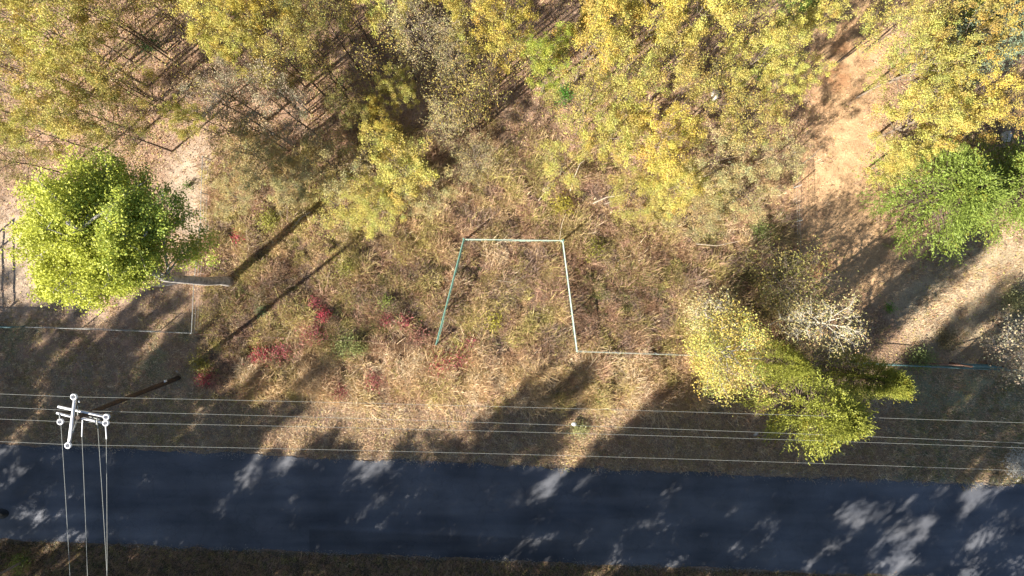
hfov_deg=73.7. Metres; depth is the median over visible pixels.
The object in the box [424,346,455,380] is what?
red shrub
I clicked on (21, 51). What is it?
yellow tree
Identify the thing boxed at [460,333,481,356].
red shrub
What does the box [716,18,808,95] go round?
yellow tree
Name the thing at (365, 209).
yellow tree
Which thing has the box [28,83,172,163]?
slender tree
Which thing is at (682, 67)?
slender tree
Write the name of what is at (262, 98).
slender tree
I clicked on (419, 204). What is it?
slender tree
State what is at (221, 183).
bush
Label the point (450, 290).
wire fence
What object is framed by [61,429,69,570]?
power line
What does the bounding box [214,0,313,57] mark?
yellow tree
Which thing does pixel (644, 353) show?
wire fence
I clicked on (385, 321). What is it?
red shrub
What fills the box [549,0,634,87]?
yellow tree
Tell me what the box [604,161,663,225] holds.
slender tree
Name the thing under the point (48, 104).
yellow tree
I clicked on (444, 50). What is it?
bare tree
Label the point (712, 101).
slender tree
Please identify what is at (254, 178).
slender tree
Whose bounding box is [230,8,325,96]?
slender tree
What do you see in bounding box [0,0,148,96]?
yellow tree
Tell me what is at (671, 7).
yellow tree
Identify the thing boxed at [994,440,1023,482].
silvery bush
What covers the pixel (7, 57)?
bare tree
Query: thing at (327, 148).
slender tree
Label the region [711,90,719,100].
stone
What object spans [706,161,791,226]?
slender tree
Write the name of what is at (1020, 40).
cedar tree
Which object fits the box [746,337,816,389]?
cedar tree
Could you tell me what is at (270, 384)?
tall grass
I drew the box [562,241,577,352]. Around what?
wire fence
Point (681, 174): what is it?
yellow tree
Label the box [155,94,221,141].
yellow tree
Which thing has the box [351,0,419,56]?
yellow tree
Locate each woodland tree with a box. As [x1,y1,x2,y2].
[136,0,211,19]
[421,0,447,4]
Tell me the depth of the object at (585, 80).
38.71 m
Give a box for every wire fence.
[0,326,23,327]
[26,326,193,332]
[190,156,210,333]
[194,333,432,344]
[435,240,464,344]
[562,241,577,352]
[575,350,756,358]
[784,149,802,342]
[851,362,959,368]
[952,366,1023,370]
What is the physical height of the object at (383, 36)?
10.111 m
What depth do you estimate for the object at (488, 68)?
39.88 m
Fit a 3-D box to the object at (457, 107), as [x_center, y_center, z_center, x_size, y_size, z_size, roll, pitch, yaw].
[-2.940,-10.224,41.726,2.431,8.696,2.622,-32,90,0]
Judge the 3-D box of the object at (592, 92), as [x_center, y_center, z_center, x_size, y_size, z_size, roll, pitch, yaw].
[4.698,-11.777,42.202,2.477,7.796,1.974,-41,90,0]
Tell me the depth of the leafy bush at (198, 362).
45.42 m
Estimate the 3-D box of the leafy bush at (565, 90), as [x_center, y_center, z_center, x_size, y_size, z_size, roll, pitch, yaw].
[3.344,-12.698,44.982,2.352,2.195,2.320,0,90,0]
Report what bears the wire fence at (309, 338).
on the ground at (850, 132)
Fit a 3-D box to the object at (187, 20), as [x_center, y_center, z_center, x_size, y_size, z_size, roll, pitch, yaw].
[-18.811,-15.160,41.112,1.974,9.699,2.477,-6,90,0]
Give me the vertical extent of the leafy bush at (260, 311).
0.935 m
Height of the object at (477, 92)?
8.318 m
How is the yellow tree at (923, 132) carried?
on the ground at (850, 132)
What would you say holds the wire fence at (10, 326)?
on the ground at (850, 132)
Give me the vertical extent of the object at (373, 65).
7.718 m
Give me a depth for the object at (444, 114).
41.03 m
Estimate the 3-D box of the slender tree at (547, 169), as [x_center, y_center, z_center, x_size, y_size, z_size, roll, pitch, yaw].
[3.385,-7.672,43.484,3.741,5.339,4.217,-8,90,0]
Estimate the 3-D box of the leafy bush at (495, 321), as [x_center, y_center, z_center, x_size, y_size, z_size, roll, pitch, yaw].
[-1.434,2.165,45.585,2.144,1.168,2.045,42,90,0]
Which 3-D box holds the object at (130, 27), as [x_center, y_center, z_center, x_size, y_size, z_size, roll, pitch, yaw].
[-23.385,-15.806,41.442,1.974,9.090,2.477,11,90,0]
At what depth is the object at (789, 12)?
39.97 m
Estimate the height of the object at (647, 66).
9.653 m
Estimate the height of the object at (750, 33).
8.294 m
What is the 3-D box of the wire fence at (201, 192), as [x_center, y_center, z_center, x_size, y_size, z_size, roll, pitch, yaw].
[-20.590,-2.822,45.420,0.220,1.560,11.692,4,90,0]
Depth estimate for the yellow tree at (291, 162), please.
42.61 m
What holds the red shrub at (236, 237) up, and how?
on the ground at (850, 132)
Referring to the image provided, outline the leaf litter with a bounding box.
[0,0,1023,482]
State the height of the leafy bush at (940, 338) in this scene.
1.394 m
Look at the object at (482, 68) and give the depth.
41.82 m
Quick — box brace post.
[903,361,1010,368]
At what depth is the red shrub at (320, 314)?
45.37 m
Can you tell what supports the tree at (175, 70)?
on the ground at (850, 132)
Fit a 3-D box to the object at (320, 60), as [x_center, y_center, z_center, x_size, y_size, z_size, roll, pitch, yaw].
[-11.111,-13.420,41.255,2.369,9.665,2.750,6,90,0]
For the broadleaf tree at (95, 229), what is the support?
on the ground at (850, 132)
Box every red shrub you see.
[193,367,216,388]
[229,228,244,246]
[249,342,270,365]
[268,337,293,361]
[295,319,327,347]
[304,295,322,309]
[315,305,334,323]
[332,380,348,403]
[361,368,385,392]
[376,310,395,327]
[393,310,417,329]
[404,320,430,347]
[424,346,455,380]
[443,343,473,375]
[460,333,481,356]
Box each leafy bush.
[1,547,31,575]
[131,28,168,62]
[180,180,193,192]
[184,342,219,378]
[250,204,281,234]
[254,297,266,318]
[325,328,359,365]
[331,255,358,281]
[345,339,369,357]
[376,293,401,310]
[479,306,511,336]
[543,190,578,220]
[547,82,576,110]
[566,417,594,443]
[575,232,605,262]
[712,179,738,205]
[743,215,778,246]
[751,69,770,86]
[883,300,897,313]
[901,343,943,377]
[927,325,962,354]
[990,277,1023,325]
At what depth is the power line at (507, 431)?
36.31 m
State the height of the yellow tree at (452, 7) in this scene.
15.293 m
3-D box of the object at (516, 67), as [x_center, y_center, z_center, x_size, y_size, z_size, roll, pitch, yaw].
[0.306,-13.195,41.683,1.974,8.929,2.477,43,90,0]
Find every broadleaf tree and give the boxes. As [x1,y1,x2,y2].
[0,142,233,317]
[674,296,789,407]
[678,272,752,347]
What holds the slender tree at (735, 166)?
on the ground at (850, 132)
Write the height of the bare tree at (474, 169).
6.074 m
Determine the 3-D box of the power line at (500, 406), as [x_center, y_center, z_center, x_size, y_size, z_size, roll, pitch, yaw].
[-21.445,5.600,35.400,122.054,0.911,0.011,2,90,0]
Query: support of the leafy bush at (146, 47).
on the ground at (850, 132)
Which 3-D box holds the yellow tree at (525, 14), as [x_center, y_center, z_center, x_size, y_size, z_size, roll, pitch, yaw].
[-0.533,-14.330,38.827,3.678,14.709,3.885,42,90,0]
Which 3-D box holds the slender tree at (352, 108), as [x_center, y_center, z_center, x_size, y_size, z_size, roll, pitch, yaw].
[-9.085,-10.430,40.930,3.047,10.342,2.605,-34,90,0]
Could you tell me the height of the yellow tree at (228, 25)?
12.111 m
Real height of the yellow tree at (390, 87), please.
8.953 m
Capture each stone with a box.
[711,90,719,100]
[1000,131,1011,141]
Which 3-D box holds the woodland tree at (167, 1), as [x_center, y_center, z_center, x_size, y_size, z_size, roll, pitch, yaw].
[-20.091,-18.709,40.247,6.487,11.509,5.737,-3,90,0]
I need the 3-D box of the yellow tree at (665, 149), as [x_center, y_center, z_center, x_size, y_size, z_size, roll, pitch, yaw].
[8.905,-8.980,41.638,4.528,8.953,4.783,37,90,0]
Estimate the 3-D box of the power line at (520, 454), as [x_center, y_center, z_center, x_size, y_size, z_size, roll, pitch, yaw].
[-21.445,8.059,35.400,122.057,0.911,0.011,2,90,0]
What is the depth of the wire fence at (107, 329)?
45.14 m
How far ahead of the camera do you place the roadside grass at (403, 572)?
45.96 m
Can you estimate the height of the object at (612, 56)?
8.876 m
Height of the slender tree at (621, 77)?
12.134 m
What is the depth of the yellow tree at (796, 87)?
38.46 m
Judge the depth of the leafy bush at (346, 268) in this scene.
45.37 m
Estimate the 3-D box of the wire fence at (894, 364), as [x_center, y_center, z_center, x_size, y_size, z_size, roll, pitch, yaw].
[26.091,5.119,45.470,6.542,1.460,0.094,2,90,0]
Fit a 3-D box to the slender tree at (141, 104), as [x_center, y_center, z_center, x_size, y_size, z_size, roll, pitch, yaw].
[-21.234,-11.292,39.403,3.540,13.347,3.990,-22,90,0]
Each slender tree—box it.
[0,130,63,189]
[23,0,179,65]
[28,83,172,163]
[45,21,195,136]
[170,54,267,123]
[202,114,293,193]
[209,119,272,177]
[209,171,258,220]
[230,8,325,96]
[230,56,322,150]
[275,0,359,68]
[291,119,376,203]
[308,165,371,240]
[315,70,380,134]
[395,165,462,222]
[535,127,593,201]
[540,52,613,138]
[594,20,674,101]
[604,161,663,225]
[643,15,709,101]
[659,45,767,147]
[661,192,725,243]
[682,122,754,196]
[698,0,804,67]
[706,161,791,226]
[715,82,791,158]
[753,121,815,181]
[836,0,951,63]
[862,0,984,53]
[933,70,1023,156]
[983,78,1023,129]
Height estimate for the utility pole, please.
11.244 m
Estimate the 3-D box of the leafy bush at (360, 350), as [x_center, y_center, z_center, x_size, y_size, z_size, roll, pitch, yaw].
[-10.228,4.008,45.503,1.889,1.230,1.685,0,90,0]
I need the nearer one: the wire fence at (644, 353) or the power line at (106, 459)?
the power line at (106, 459)
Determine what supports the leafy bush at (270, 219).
on the ground at (850, 132)
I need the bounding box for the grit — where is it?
[0,437,1019,575]
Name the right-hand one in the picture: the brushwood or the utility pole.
the brushwood
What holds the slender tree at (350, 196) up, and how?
on the ground at (850, 132)
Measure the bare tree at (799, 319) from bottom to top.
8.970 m
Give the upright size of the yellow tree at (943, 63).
11.505 m
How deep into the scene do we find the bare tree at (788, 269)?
41.72 m
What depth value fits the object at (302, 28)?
40.33 m
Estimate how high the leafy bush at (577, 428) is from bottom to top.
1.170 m
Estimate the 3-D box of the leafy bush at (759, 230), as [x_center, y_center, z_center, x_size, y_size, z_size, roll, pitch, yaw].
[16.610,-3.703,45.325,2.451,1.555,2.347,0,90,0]
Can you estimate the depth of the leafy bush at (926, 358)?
45.40 m
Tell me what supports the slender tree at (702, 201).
on the ground at (850, 132)
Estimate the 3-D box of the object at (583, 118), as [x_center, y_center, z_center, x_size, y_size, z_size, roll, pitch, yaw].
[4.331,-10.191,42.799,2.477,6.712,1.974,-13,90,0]
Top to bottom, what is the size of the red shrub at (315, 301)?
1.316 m
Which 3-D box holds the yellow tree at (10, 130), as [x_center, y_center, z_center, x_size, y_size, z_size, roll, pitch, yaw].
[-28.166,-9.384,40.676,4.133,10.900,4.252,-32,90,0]
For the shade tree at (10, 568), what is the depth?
44.65 m
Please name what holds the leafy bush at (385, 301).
on the ground at (850, 132)
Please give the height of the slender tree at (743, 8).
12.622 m
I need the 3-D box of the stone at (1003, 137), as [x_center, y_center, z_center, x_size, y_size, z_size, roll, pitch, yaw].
[33.228,-10.172,45.853,0.803,0.636,0.772,-24,90,0]
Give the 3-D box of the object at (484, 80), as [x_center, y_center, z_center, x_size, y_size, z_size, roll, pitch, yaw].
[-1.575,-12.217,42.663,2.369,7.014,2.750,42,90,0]
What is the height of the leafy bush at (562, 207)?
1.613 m
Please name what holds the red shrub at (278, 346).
on the ground at (850, 132)
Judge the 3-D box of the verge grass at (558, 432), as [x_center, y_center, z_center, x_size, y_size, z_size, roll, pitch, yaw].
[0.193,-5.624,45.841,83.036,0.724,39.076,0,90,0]
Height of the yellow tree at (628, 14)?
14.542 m
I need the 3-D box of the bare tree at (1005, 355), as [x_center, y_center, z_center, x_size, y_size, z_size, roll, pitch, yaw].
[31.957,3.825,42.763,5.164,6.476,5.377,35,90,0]
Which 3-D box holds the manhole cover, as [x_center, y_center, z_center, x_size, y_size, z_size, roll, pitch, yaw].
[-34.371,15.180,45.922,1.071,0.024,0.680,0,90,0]
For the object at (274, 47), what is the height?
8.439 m
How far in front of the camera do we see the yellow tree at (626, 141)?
40.04 m
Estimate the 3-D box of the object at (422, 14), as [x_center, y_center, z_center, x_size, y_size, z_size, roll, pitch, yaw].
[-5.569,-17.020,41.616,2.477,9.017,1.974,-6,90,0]
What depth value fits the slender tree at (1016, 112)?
41.06 m
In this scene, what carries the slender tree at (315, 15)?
on the ground at (850, 132)
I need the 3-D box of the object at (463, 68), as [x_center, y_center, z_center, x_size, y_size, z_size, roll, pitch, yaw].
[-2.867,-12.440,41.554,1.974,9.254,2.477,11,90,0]
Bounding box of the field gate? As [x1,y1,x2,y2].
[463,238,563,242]
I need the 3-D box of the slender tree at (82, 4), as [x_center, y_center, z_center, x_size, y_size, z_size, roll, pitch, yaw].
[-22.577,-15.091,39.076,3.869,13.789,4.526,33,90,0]
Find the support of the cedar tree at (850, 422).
on the ground at (850, 132)
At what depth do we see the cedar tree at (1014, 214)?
41.56 m
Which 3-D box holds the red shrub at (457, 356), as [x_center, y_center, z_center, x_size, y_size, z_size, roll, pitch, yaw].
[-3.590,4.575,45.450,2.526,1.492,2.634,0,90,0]
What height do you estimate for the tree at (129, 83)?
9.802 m
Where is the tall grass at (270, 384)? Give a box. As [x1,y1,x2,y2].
[189,84,809,434]
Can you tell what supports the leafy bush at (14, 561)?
on the ground at (850, 132)
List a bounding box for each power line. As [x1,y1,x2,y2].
[0,441,1017,470]
[8,407,1012,442]
[10,419,1015,447]
[13,394,1017,422]
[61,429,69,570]
[82,442,87,575]
[97,423,106,569]
[106,439,106,480]
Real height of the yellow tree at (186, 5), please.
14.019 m
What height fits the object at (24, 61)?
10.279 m
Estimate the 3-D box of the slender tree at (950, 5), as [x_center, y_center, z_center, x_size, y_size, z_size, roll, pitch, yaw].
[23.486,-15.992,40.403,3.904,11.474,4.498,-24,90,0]
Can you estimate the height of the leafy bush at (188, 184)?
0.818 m
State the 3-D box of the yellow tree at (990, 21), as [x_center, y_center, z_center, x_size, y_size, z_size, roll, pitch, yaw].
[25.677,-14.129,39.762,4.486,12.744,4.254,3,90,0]
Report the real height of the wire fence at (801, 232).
1.460 m
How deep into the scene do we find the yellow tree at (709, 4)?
36.40 m
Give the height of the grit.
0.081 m
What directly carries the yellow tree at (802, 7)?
on the ground at (850, 132)
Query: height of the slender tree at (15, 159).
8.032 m
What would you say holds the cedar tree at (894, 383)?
on the ground at (850, 132)
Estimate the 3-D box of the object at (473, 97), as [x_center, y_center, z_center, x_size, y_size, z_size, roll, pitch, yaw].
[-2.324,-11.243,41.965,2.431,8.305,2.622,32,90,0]
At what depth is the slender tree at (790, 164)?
41.36 m
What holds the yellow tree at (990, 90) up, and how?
on the ground at (850, 132)
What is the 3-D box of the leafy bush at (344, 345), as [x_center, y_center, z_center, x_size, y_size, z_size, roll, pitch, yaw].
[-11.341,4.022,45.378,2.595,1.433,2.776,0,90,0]
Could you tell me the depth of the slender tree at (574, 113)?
39.73 m
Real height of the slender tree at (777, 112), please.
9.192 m
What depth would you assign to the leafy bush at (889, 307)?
45.86 m
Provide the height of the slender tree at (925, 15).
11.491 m
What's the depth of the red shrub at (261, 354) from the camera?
45.50 m
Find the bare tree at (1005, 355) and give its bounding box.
[974,304,1023,393]
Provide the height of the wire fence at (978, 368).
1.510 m
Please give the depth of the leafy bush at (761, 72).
45.33 m
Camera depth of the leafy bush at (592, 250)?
45.43 m
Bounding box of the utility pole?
[56,376,180,448]
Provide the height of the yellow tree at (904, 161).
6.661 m
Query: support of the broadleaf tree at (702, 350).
on the ground at (850, 132)
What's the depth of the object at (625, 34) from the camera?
39.91 m
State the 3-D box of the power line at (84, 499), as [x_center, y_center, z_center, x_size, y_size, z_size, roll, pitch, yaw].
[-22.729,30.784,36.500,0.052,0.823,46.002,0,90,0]
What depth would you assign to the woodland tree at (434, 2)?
39.44 m
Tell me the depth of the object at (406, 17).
42.93 m
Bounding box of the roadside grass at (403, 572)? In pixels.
[0,539,877,575]
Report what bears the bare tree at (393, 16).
on the ground at (850, 132)
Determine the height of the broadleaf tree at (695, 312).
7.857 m
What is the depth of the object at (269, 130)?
40.54 m
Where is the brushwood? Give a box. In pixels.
[189,125,813,410]
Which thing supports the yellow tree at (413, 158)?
on the ground at (850, 132)
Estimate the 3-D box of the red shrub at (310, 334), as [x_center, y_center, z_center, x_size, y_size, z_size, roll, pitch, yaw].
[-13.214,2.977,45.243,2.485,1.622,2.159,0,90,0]
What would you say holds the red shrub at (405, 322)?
on the ground at (850, 132)
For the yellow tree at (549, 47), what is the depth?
38.01 m
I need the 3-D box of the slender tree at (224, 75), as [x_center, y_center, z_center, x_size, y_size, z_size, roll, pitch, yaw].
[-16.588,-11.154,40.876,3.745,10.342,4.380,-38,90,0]
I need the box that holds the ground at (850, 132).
[0,0,1023,575]
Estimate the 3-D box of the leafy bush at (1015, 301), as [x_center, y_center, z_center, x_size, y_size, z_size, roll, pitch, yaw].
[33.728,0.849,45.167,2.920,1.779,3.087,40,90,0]
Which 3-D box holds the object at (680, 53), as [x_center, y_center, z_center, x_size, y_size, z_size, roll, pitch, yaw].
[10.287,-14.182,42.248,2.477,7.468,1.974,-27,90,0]
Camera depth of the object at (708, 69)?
38.72 m
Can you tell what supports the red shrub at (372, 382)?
on the ground at (850, 132)
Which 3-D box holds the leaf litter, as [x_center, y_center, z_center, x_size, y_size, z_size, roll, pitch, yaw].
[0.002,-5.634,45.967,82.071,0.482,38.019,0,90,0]
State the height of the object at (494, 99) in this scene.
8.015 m
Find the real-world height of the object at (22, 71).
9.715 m
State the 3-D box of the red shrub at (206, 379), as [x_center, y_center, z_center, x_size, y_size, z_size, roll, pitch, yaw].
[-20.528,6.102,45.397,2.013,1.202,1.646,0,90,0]
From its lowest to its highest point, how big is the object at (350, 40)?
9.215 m
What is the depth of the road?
45.94 m
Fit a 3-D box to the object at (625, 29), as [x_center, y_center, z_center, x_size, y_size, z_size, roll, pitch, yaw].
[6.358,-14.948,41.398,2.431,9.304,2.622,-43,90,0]
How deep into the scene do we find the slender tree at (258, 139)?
40.91 m
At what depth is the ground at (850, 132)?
46.03 m
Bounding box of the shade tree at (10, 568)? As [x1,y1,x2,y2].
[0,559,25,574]
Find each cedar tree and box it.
[732,358,879,464]
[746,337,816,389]
[805,343,919,403]
[847,134,1023,271]
[897,0,1023,102]
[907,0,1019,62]
[929,126,1023,253]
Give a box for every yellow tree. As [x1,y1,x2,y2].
[0,0,99,84]
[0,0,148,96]
[0,55,141,145]
[0,94,100,165]
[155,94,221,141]
[164,0,265,63]
[183,0,275,84]
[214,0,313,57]
[249,141,317,216]
[331,172,409,241]
[349,118,439,212]
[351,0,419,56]
[361,88,403,135]
[372,61,419,111]
[442,0,514,61]
[469,0,540,79]
[515,21,577,101]
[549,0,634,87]
[574,74,658,170]
[578,0,642,59]
[619,0,690,69]
[630,96,708,183]
[636,137,713,220]
[660,0,755,65]
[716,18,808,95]
[750,0,861,78]
[750,54,839,112]
[761,0,823,42]
[856,18,998,114]
[863,130,947,196]
[868,71,998,164]
[889,0,1023,85]
[899,44,1023,145]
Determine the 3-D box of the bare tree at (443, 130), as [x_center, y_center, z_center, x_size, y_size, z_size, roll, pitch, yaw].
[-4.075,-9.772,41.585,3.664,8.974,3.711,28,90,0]
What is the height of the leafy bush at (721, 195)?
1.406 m
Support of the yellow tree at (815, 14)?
on the ground at (850, 132)
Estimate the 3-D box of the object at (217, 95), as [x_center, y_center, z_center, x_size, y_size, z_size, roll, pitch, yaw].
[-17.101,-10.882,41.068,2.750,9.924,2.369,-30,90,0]
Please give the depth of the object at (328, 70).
41.13 m
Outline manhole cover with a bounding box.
[0,509,8,518]
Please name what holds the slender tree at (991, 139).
on the ground at (850, 132)
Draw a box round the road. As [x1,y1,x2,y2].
[0,444,1023,575]
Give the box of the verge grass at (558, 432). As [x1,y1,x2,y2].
[0,0,1023,491]
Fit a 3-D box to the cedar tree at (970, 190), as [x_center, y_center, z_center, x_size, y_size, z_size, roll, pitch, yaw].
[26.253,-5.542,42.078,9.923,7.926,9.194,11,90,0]
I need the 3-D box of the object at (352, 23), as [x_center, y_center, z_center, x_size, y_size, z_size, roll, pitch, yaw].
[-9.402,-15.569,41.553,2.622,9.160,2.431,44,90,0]
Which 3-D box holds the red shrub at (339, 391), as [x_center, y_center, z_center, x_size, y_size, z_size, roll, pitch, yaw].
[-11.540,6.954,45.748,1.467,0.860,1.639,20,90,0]
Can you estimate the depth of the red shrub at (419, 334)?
45.61 m
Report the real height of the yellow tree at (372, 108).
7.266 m
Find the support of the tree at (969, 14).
on the ground at (850, 132)
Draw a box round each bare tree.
[0,32,80,109]
[376,0,471,91]
[415,85,473,154]
[420,15,471,87]
[446,131,503,187]
[734,234,858,331]
[760,285,873,368]
[974,304,1023,393]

